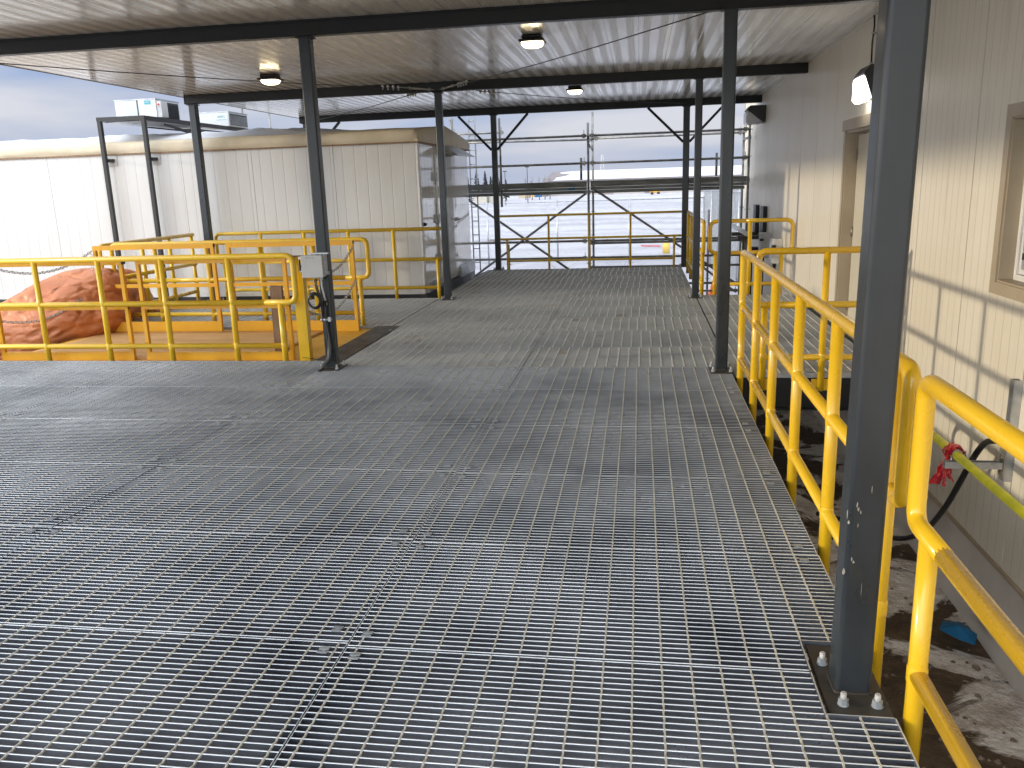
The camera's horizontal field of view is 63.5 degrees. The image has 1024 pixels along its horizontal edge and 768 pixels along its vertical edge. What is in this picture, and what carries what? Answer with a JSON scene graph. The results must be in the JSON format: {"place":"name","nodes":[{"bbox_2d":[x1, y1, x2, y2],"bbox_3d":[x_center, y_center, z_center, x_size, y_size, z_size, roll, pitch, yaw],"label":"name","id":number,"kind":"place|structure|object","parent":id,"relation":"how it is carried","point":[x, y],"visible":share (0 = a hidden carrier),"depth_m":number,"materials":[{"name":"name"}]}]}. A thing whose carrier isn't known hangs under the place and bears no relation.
{"place":"outdoors","nodes":[
{"label":"outdoors","id":0,"kind":"place"},
{"bbox_2d":[0,65,744,184],"label":"sky","id":1,"kind":"structure","parent":0,"point":[34,105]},
{"bbox_2d":[469,190,1023,767],"bbox_3d":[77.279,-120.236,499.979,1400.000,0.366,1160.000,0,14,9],"label":"ground","id":2,"kind":"structure","parent":0,"point":[963,680],"depth_m":6.08,"materials":[{"name":"snow"}]},
{"bbox_2d":[0,268,158,359],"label":"tarp bundle","id":3,"kind":"object","parent":2,"relation":"on","point":[74,285],"visible":0.34,"depth_m":10.24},
{"bbox_2d":[0,329,370,360],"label":"lift table","id":4,"kind":"object","parent":2,"relation":"on","point":[318,345],"depth_m":9.17,"materials":[{"name":"orange paint"}]},
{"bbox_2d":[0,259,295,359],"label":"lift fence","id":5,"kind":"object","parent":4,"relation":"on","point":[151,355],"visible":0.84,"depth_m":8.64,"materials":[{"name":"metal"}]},
{"bbox_2d":[37,330,322,358],"bbox_3d":[-3.887,-0.497,9.596,3.000,0.074,1.651,0,14,9],"label":"plywood sheet","id":6,"kind":"object","parent":4,"relation":"on","point":[207,337],"visible":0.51,"depth_m":9.88,"materials":[{"name":"wood"}]},
{"bbox_2d":[92,240,359,331],"bbox_3d":[-3.559,-1.190,10.252,3.406,1.094,0.050,0,14,9],"label":"lift fence","id":7,"kind":"object","parent":4,"relation":"on","point":[342,325],"visible":0.77,"depth_m":10.23,"materials":[{"name":"metal"}]},
{"bbox_2d":[269,286,287,350],"bbox_3d":[-2.436,-0.665,8.659,0.145,0.728,0.065,0,14,9],"label":"wood post","id":8,"kind":"object","parent":4,"relation":"on","point":[276,292],"visible":0.5,"depth_m":8.63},
{"bbox_2d":[292,255,312,360],"bbox_3d":[-2.126,-0.761,8.353,0.135,1.057,0.110,0,14,9],"label":"lift guide post","id":9,"kind":"object","parent":4,"relation":"on","point":[303,326],"visible":0.8,"depth_m":8.34,"materials":[{"name":"yellow paint"}]},
{"bbox_2d":[0,126,475,311],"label":"insulated shelter","id":10,"kind":"object","parent":2,"relation":"on","point":[53,201],"visible":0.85,"depth_m":13.07,"materials":[{"name":"paint"}]},
{"bbox_2d":[96,115,245,309],"bbox_3d":[-5.677,-2.855,15.066,0.940,3.565,4.002,0,14,9],"label":"condenser frame","id":11,"kind":"object","parent":10,"relation":"attached to","point":[145,123],"visible":0.81,"depth_m":13.03,"materials":[{"name":"black metal"}]},
{"bbox_2d":[114,98,179,122],"bbox_3d":[-5.992,-4.519,13.716,0.806,0.318,0.712,0,14,9],"label":"condensing unit","id":12,"kind":"object","parent":11,"relation":"on","point":[156,107],"visible":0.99,"depth_m":13.39,"materials":[{"name":"metal"}]},
{"bbox_2d":[199,111,247,129],"bbox_3d":[-5.480,-4.956,15.586,0.726,0.258,0.762,0,14,9],"label":"condensing unit","id":13,"kind":"object","parent":11,"relation":"on","point":[231,119],"visible":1,"depth_m":15.23,"materials":[{"name":"metal"}]},
{"bbox_2d":[0,128,351,146],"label":"snow patch","id":14,"kind":"object","parent":10,"relation":"on","point":[167,136],"visible":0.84,"depth_m":13.50,"materials":[{"name":"snow"}]},
{"bbox_2d":[434,154,461,279],"bbox_3d":[-1.070,-2.896,14.303,0.117,2.030,1.520,0,14,9],"label":"door","id":15,"kind":"structure","parent":10,"relation":"in","point":[449,160],"depth_m":14.45,"materials":[{"name":"metal"}]},
{"bbox_2d":[226,272,483,329],"bbox_3d":[-2.645,0.246,9.270,9.660,1.263,16.100,0,14,9],"label":"deck frame","id":16,"kind":"object","parent":2,"relation":"on","point":[442,296],"visible":0.02,"depth_m":14.38,"materials":[{"name":"paint"}]},
{"bbox_2d":[0,525,52,557],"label":"grating panel","id":17,"kind":"object","parent":16,"relation":"on","point":[12,537],"visible":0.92,"depth_m":4.24,"materials":[{"name":"metal"}]},
{"bbox_2d":[0,386,86,417],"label":"grating panel","id":18,"kind":"object","parent":16,"relation":"on","point":[14,399],"visible":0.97,"depth_m":7.25,"materials":[{"name":"metal"}]},
{"bbox_2d":[0,361,152,385],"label":"grating panel","id":19,"kind":"object","parent":16,"relation":"on","point":[50,373],"visible":0.98,"depth_m":8.19,"materials":[{"name":"metal"}]},
{"bbox_2d":[0,461,157,526],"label":"grating panel","id":20,"kind":"object","parent":16,"relation":"on","point":[49,494],"visible":0.98,"depth_m":4.92,"materials":[{"name":"metal"}]},
{"bbox_2d":[0,418,231,464],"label":"grating panel","id":21,"kind":"object","parent":16,"relation":"on","point":[125,441],"visible":0.98,"depth_m":5.87,"materials":[{"name":"metal"}]},
{"bbox_2d":[4,386,288,420],"bbox_3d":[-2.981,0.161,6.882,1.936,0.040,1.037,0,14,9],"label":"grating panel","id":22,"kind":"object","parent":16,"relation":"on","point":[168,403],"visible":0.98,"depth_m":6.83,"materials":[{"name":"metal"}]},
{"bbox_2d":[98,233,199,312],"bbox_3d":[-5.166,-1.515,11.976,0.062,1.178,2.378,0,14,9],"label":"guardrail","id":23,"kind":"object","parent":16,"relation":"attached to","point":[171,268],"visible":0.44,"depth_m":12.33,"materials":[{"name":"metal"}]},
{"bbox_2d":[0,253,298,360],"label":"guardrail","id":24,"kind":"object","parent":16,"relation":"attached to","point":[165,303],"visible":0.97,"depth_m":8.44,"materials":[{"name":"metal"}]},
{"bbox_2d":[0,624,347,767],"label":"grating panel","id":25,"kind":"object","parent":16,"relation":"on","point":[84,698],"visible":0.99,"depth_m":2.85,"materials":[{"name":"metal"}]},
{"bbox_2d":[132,316,271,329],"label":"grating panel","id":26,"kind":"object","parent":16,"relation":"on","point":[227,322],"visible":0.38,"depth_m":11.33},
{"bbox_2d":[109,237,370,328],"bbox_3d":[-3.450,-1.226,10.510,3.477,1.194,0.060,0,14,9],"label":"guardrail","id":27,"kind":"object","parent":26,"relation":"attached to","point":[265,313],"visible":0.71,"depth_m":10.45,"materials":[{"name":"metal"}]},
{"bbox_2d":[0,527,412,643],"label":"grating panel","id":28,"kind":"object","parent":16,"relation":"on","point":[307,587],"visible":1,"depth_m":3.67,"materials":[{"name":"metal"}]},
{"bbox_2d":[89,361,323,386],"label":"grating panel","id":29,"kind":"object","parent":16,"relation":"on","point":[221,374],"visible":0.99,"depth_m":7.85,"materials":[{"name":"metal"}]},
{"bbox_2d":[148,307,294,317],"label":"grating panel","id":30,"kind":"object","parent":16,"relation":"on","point":[223,310],"visible":0.38,"depth_m":12.10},
{"bbox_2d":[55,465,455,540],"bbox_3d":[-1.363,0.648,4.651,1.936,0.040,0.973,0,14,9],"label":"grating panel","id":31,"kind":"object","parent":16,"relation":"on","point":[397,504],"visible":1,"depth_m":4.58,"materials":[{"name":"metal"}]},
{"bbox_2d":[159,421,485,471],"bbox_3d":[-1.215,0.413,5.604,1.936,0.040,0.998,0,14,9],"label":"grating panel","id":32,"kind":"object","parent":16,"relation":"on","point":[388,446],"visible":0.99,"depth_m":5.54,"materials":[{"name":"metal"}]},
{"bbox_2d":[263,315,409,328],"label":"grating panel","id":33,"kind":"object","parent":16,"relation":"on","point":[372,321],"visible":0.39,"depth_m":10.87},
{"bbox_2d":[285,306,425,315],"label":"grating panel","id":34,"kind":"object","parent":16,"relation":"on","point":[395,310],"visible":0.45,"depth_m":11.64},
{"bbox_2d":[315,326,398,362],"bbox_3d":[-1.683,-0.465,9.290,0.300,0.034,2.050,0,14,9],"label":"dock plate","id":35,"kind":"object","parent":16,"relation":"on","point":[347,350],"visible":0.7,"depth_m":9.24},
{"bbox_2d":[234,387,507,423],"bbox_3d":[-1.063,0.169,6.588,1.936,0.040,1.037,0,14,9],"label":"grating panel","id":36,"kind":"object","parent":16,"relation":"on","point":[406,405],"visible":1,"depth_m":6.53,"materials":[{"name":"metal"}]},
{"bbox_2d":[309,298,437,306],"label":"grating panel","id":37,"kind":"object","parent":16,"relation":"on","point":[395,302],"visible":0.66,"depth_m":12.42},
{"bbox_2d":[214,227,442,299],"bbox_3d":[-2.840,-1.791,12.807,3.656,1.176,0.057,0,14,9],"label":"guardrail","id":38,"kind":"object","parent":37,"relation":"attached to","point":[394,259],"visible":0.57,"depth_m":12.69,"materials":[{"name":"metal"}]},
{"bbox_2d":[291,367,521,388],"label":"grating panel","id":39,"kind":"object","parent":16,"relation":"on","point":[424,377],"visible":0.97,"depth_m":7.44,"materials":[{"name":"metal"}]},
{"bbox_2d":[295,36,347,370],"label":"steel column","id":40,"kind":"structure","parent":39,"relation":"on","point":[311,109],"depth_m":7.50,"materials":[{"name":"metal"}]},
{"bbox_2d":[301,252,329,279],"bbox_3d":[-1.807,-1.084,7.632,0.237,0.244,0.112,0,14,9],"label":"junction box","id":41,"kind":"object","parent":40,"relation":"attached to","point":[314,266],"visible":1,"depth_m":7.59,"materials":[{"name":"grey metal"}]},
{"bbox_2d":[303,279,340,371],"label":"power cables","id":42,"kind":"object","parent":40,"relation":"attached to","point":[323,306],"visible":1,"depth_m":7.74,"materials":[{"name":"black rubber"}]},
{"bbox_2d":[0,0,878,56],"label":"canopy beam","id":43,"kind":"structure","parent":40,"relation":"on","point":[479,17],"depth_m":7.07,"materials":[{"name":"metal"}]},
{"bbox_2d":[0,63,434,90],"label":"brace cable","id":44,"kind":"object","parent":43,"relation":"attached to","point":[399,87],"visible":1,"depth_m":9.76,"materials":[{"name":"black metal"}]},
{"bbox_2d":[440,12,708,89],"bbox_3d":[0.331,-3.608,9.235,0.044,0.066,5.748,-9,15,-27],"label":"brace cable","id":45,"kind":"object","parent":43,"relation":"attached to","point":[463,82],"visible":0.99,"depth_m":8.80,"materials":[{"name":"black metal"}]},
{"bbox_2d":[340,347,533,366],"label":"grating panel","id":46,"kind":"object","parent":16,"relation":"on","point":[445,357],"visible":0.98,"depth_m":8.30,"materials":[{"name":"metal"}]},
{"bbox_2d":[366,331,544,347],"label":"grating panel","id":47,"kind":"object","parent":16,"relation":"on","point":[463,339],"visible":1,"depth_m":9.24,"materials":[{"name":"metal"}]},
{"bbox_2d":[391,318,552,331],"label":"grating panel","id":48,"kind":"object","parent":16,"relation":"on","point":[488,324],"visible":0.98,"depth_m":10.18,"materials":[{"name":"metal"}]},
{"bbox_2d":[406,307,559,318],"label":"grating panel","id":49,"kind":"object","parent":16,"relation":"on","point":[509,312],"visible":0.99,"depth_m":11.06,"materials":[{"name":"metal"}]},
{"bbox_2d":[425,297,565,307],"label":"grating panel","id":50,"kind":"object","parent":16,"relation":"on","point":[503,302],"visible":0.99,"depth_m":11.98,"materials":[{"name":"metal"}]},
{"bbox_2d":[432,92,456,299],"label":"steel column","id":51,"kind":"structure","parent":50,"relation":"on","point":[443,192],"depth_m":12.14,"materials":[{"name":"metal"}]},
{"bbox_2d":[443,289,570,298],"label":"grating panel","id":52,"kind":"object","parent":16,"relation":"on","point":[543,293],"visible":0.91,"depth_m":12.93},
{"bbox_2d":[453,282,575,290],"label":"grating panel","id":53,"kind":"object","parent":16,"relation":"on","point":[519,286],"visible":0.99,"depth_m":13.83,"materials":[{"name":"metal"}]},
{"bbox_2d":[465,276,578,283],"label":"grating panel","id":54,"kind":"object","parent":16,"relation":"on","point":[526,279],"visible":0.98,"depth_m":14.72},
{"bbox_2d":[475,272,581,277],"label":"grating panel","id":55,"kind":"object","parent":16,"relation":"on","point":[540,274],"visible":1,"depth_m":15.53,"materials":[{"name":"metal"}]},
{"bbox_2d":[484,268,583,272],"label":"grating panel","id":56,"kind":"object","parent":16,"relation":"on","point":[536,270],"visible":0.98,"depth_m":16.21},
{"bbox_2d":[457,113,528,269],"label":"steel column","id":57,"kind":"structure","parent":56,"relation":"on","point":[494,148],"depth_m":16.16,"materials":[{"name":"metal"}]},
{"bbox_2d":[299,95,761,123],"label":"canopy beam","id":58,"kind":"structure","parent":57,"relation":"on","point":[536,109],"depth_m":15.78,"materials":[{"name":"metal"}]},
{"bbox_2d":[347,542,834,671],"bbox_3d":[0.379,0.887,3.412,1.877,0.040,0.928,0,14,9],"label":"grating panel","id":59,"kind":"object","parent":16,"relation":"on","point":[763,611],"visible":0.98,"depth_m":3.35,"materials":[{"name":"metal"}]},
{"bbox_2d":[271,647,919,767],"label":"grating panel","id":60,"kind":"object","parent":16,"relation":"on","point":[379,708],"visible":1,"depth_m":2.65,"materials":[{"name":"metal"}]},
{"bbox_2d":[413,473,817,554],"bbox_3d":[0.521,0.663,4.332,1.876,0.040,0.973,0,14,9],"label":"grating panel","id":61,"kind":"object","parent":16,"relation":"on","point":[711,514],"visible":1,"depth_m":4.26,"materials":[{"name":"metal"}]},
{"bbox_2d":[456,425,781,479],"bbox_3d":[0.668,0.426,5.285,1.876,0.040,0.998,0,14,9],"label":"grating panel","id":62,"kind":"object","parent":16,"relation":"on","point":[703,452],"visible":1,"depth_m":5.22,"materials":[{"name":"metal"}]},
{"bbox_2d":[523,347,714,367],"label":"grating panel","id":63,"kind":"object","parent":16,"relation":"on","point":[698,357],"visible":0.94,"depth_m":8.03,"materials":[{"name":"metal"}]},
{"bbox_2d":[486,389,757,427],"bbox_3d":[0.820,0.184,6.269,1.876,0.040,1.037,0,14,9],"label":"grating panel","id":64,"kind":"object","parent":16,"relation":"on","point":[684,408],"visible":1,"depth_m":6.21,"materials":[{"name":"metal"}]},
{"bbox_2d":[509,367,739,390],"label":"grating panel","id":65,"kind":"object","parent":16,"relation":"on","point":[617,378],"visible":0.96,"depth_m":7.14,"materials":[{"name":"metal"}]},
{"bbox_2d":[708,7,740,373],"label":"steel column","id":66,"kind":"structure","parent":65,"relation":"on","point":[729,65],"depth_m":6.92,"materials":[{"name":"metal"}]},
{"bbox_2d":[535,330,714,347],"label":"grating panel","id":67,"kind":"object","parent":16,"relation":"on","point":[631,338],"visible":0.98,"depth_m":8.93,"materials":[{"name":"metal"}]},
{"bbox_2d":[545,317,710,330],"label":"grating panel","id":68,"kind":"object","parent":16,"relation":"on","point":[623,323],"visible":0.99,"depth_m":9.86,"materials":[{"name":"metal"}]},
{"bbox_2d":[554,306,704,317],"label":"grating panel","id":69,"kind":"object","parent":16,"relation":"on","point":[646,311],"visible":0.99,"depth_m":10.76,"materials":[{"name":"metal"}]},
{"bbox_2d":[567,288,691,296],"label":"grating panel","id":70,"kind":"object","parent":16,"relation":"on","point":[631,292],"visible":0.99,"depth_m":12.62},
{"bbox_2d":[560,296,699,306],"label":"grating panel","id":71,"kind":"object","parent":16,"relation":"on","point":[640,301],"visible":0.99,"depth_m":11.66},
{"bbox_2d":[688,78,704,297],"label":"steel column","id":72,"kind":"structure","parent":71,"relation":"on","point":[696,293],"depth_m":11.51,"materials":[{"name":"metal"}]},
{"bbox_2d":[183,63,808,104],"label":"canopy beam","id":73,"kind":"structure","parent":72,"relation":"on","point":[629,77],"depth_m":11.56,"materials":[{"name":"metal"}]},
{"bbox_2d":[572,281,690,288],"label":"grating panel","id":74,"kind":"object","parent":16,"relation":"on","point":[631,284],"visible":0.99,"depth_m":13.51,"materials":[{"name":"metal"}]},
{"bbox_2d":[576,275,687,281],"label":"grating panel","id":75,"kind":"object","parent":16,"relation":"on","point":[632,278],"visible":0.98,"depth_m":14.42,"materials":[{"name":"metal"}]},
{"bbox_2d":[580,270,684,275],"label":"grating panel","id":76,"kind":"object","parent":16,"relation":"on","point":[635,273],"visible":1,"depth_m":15.21,"materials":[{"name":"metal"}]},
{"bbox_2d":[582,266,682,271],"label":"grating panel","id":77,"kind":"object","parent":16,"relation":"on","point":[632,269],"visible":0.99,"depth_m":15.89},
{"bbox_2d":[499,210,681,269],"bbox_3d":[1.514,-2.762,16.207,3.530,1.152,0.048,0,14,9],"label":"guardrail","id":78,"kind":"object","parent":77,"relation":"attached to","point":[630,236],"visible":0.95,"depth_m":16.16,"materials":[{"name":"metal"}]},
{"bbox_2d":[647,106,720,266],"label":"steel column","id":79,"kind":"structure","parent":77,"relation":"on","point":[686,140],"depth_m":15.61,"materials":[{"name":"metal"}]},
{"bbox_2d":[736,250,921,686],"bbox_3d":[1.589,0.057,4.882,0.106,1.338,4.477,0,14,9],"label":"guardrail","id":80,"kind":"object","parent":16,"relation":"attached to","point":[909,375],"visible":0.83,"depth_m":3.83,"materials":[{"name":"metal"}]},
{"bbox_2d":[805,0,930,717],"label":"steel column","id":81,"kind":"structure","parent":16,"relation":"on","point":[846,680],"depth_m":2.48,"materials":[{"name":"metal"}]},
{"bbox_2d":[902,375,1023,767],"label":"guardrail","id":82,"kind":"object","parent":16,"relation":"attached to","point":[935,551],"visible":0.96,"depth_m":2.40,"materials":[{"name":"metal"}]},
{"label":"grating panel","id":83,"kind":"object","parent":16,"relation":"on","visible":0},
{"bbox_2d":[187,104,223,299],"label":"steel column","id":84,"kind":"structure","parent":83,"relation":"on","point":[200,170],"depth_m":12.56,"materials":[{"name":"metal"}]},
{"bbox_2d":[241,108,751,294],"bbox_3d":[-0.633,-3.765,17.651,10.950,4.800,1.419,0,14,9],"label":"scaffold","id":85,"kind":"object","parent":2,"relation":"on","point":[588,187],"visible":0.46,"depth_m":16.70,"materials":[{"name":"grey metal"}]},
{"bbox_2d":[469,197,704,264],"bbox_3d":[-2.143,-5.491,30.534,18.020,2.310,0.060,1,14,11],"label":"chain link fence","id":86,"kind":"object","parent":2,"relation":"on","point":[548,202],"visible":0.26,"depth_m":29.64,"materials":[{"name":"metal"}]},
{"bbox_2d":[544,165,741,195],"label":"warehouse","id":87,"kind":"structure","parent":2,"relation":"on","point":[630,174],"depth_m":186.23,"materials":[{"name":"grey"}]},
{"bbox_2d":[703,190,740,280],"bbox_3d":[6.382,-4.438,24.477,0.060,2.560,9.091,-1,14,4],"label":"chain link fence","id":88,"kind":"object","parent":2,"relation":"on","point":[711,207],"visible":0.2,"depth_m":26.22,"materials":[{"name":"metal"}]},
{"bbox_2d":[701,309,850,410],"bbox_3d":[3.004,-0.065,9.710,1.330,1.301,5.150,0,14,9],"label":"landing frame","id":89,"kind":"object","parent":2,"relation":"on","point":[783,391],"visible":0.13,"depth_m":7.19,"materials":[{"name":"metal"}]},
{"bbox_2d":[686,210,705,294],"bbox_3d":[3.052,-2.238,13.854,0.062,1.178,4.028,0,14,9],"label":"guardrail","id":90,"kind":"object","parent":89,"relation":"attached to","point":[689,236],"visible":0.67,"depth_m":14.54,"materials":[{"name":"metal"}]},
{"bbox_2d":[696,294,794,306],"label":"grating panel","id":91,"kind":"object","parent":89,"relation":"on","point":[711,300],"visible":0.48,"depth_m":11.54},
{"bbox_2d":[708,218,794,294],"bbox_3d":[3.424,-1.780,11.904,1.197,1.178,0.060,0,14,9],"label":"guardrail","id":92,"kind":"object","parent":89,"relation":"attached to","point":[750,221],"visible":0.73,"depth_m":11.85,"materials":[{"name":"metal"}]},
{"bbox_2d":[701,305,815,319],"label":"grating panel","id":93,"kind":"object","parent":89,"relation":"on","point":[709,310],"visible":0.3,"depth_m":10.46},
{"bbox_2d":[707,316,830,334],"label":"grating panel","id":94,"kind":"object","parent":89,"relation":"on","point":[812,323],"visible":0.51,"depth_m":9.52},
{"bbox_2d":[714,331,852,349],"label":"grating panel","id":95,"kind":"object","parent":89,"relation":"on","point":[785,340],"visible":0.41,"depth_m":8.53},
{"bbox_2d":[728,350,852,376],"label":"grating panel","id":96,"kind":"object","parent":89,"relation":"on","point":[810,366],"visible":0.24,"depth_m":7.53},
{"bbox_2d":[756,246,860,390],"bbox_3d":[2.552,-0.536,6.963,1.014,1.224,0.062,0,14,9],"label":"guardrail","id":97,"kind":"object","parent":89,"relation":"attached to","point":[820,383],"visible":0.54,"depth_m":6.94,"materials":[{"name":"metal"}]},
{"bbox_2d":[741,0,1023,700],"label":"clad building","id":98,"kind":"structure","parent":2,"relation":"on","point":[963,324],"depth_m":5.90,"materials":[{"name":"paint"}]},
{"bbox_2d":[0,0,878,118],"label":"canopy","id":99,"kind":"object","parent":98,"relation":"attached to","point":[805,34],"visible":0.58,"depth_m":9.05,"materials":[{"name":"metal"}]},
{"bbox_2d":[518,33,545,48],"bbox_3d":[0.205,-3.426,8.289,0.256,0.118,0.256,0,14,9],"label":"ceiling lamp","id":100,"kind":"object","parent":99,"relation":"attached to","point":[530,41],"visible":1,"depth_m":8.20,"materials":[{"name":"black metal"}]},
{"bbox_2d":[743,105,765,124],"bbox_3d":[4.358,-4.827,14.878,0.339,0.315,0.450,0,14,9],"label":"wall lamp","id":101,"kind":"object","parent":98,"relation":"attached to","point":[754,114],"visible":1,"depth_m":14.67,"materials":[{"name":"black metal"}]},
{"bbox_2d":[846,133,868,320],"bbox_3d":[3.696,-1.562,8.642,0.058,2.043,0.993,0,14,8],"label":"door","id":102,"kind":"structure","parent":98,"relation":"in","point":[862,151],"depth_m":8.90,"materials":[{"name":"beige paint"}]},
{"bbox_2d":[852,15,876,103],"bbox_3d":[3.371,-3.086,7.873,0.149,0.781,0.380,0,14,9],"label":"wall lamp","id":103,"kind":"object","parent":98,"relation":"attached to","point":[862,85],"visible":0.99,"depth_m":7.80,"materials":[{"name":"black metal"}]},
{"bbox_2d":[942,379,1022,481],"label":"strut support","id":104,"kind":"object","parent":98,"relation":"attached to","point":[1004,465],"visible":0.74,"depth_m":4.92,"materials":[{"name":"metal"}]},
{"bbox_2d":[933,430,1023,519],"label":"utility pipe","id":105,"kind":"object","parent":104,"relation":"attached to","point":[998,491],"visible":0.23,"depth_m":4.56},
{"bbox_2d":[929,442,965,486],"bbox_3d":[2.656,0.493,5.038,0.237,0.258,0.153,-13,17,-38],"label":"flagging tape","id":106,"kind":"object","parent":105,"relation":"attached to","point":[939,475],"visible":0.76,"depth_m":5.05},
{"bbox_2d":[989,101,1023,302],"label":"window","id":107,"kind":"structure","parent":98,"relation":"in","point":[1009,267],"depth_m":5.03,"materials":[{"name":"white plastic"}]},
{"bbox_2d":[816,438,995,540],"bbox_3d":[2.854,0.723,5.949,0.265,1.281,2.059,-4,14,-8],"label":"hose","id":108,"kind":"object","parent":2,"relation":"on","point":[981,446],"visible":0.45,"depth_m":5.45,"materials":[{"name":"black rubber"}]},
{"bbox_2d":[940,621,976,644],"bbox_3d":[2.764,1.518,5.125,0.206,0.059,0.192,8,17,34],"label":"plastic scrap","id":109,"kind":"object","parent":2,"relation":"on","point":[960,631],"visible":1,"depth_m":5.09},
{"bbox_2d":[797,503,1017,767],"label":"gravel","id":110,"kind":"structure","parent":0,"point":[976,667],"depth_m":4.81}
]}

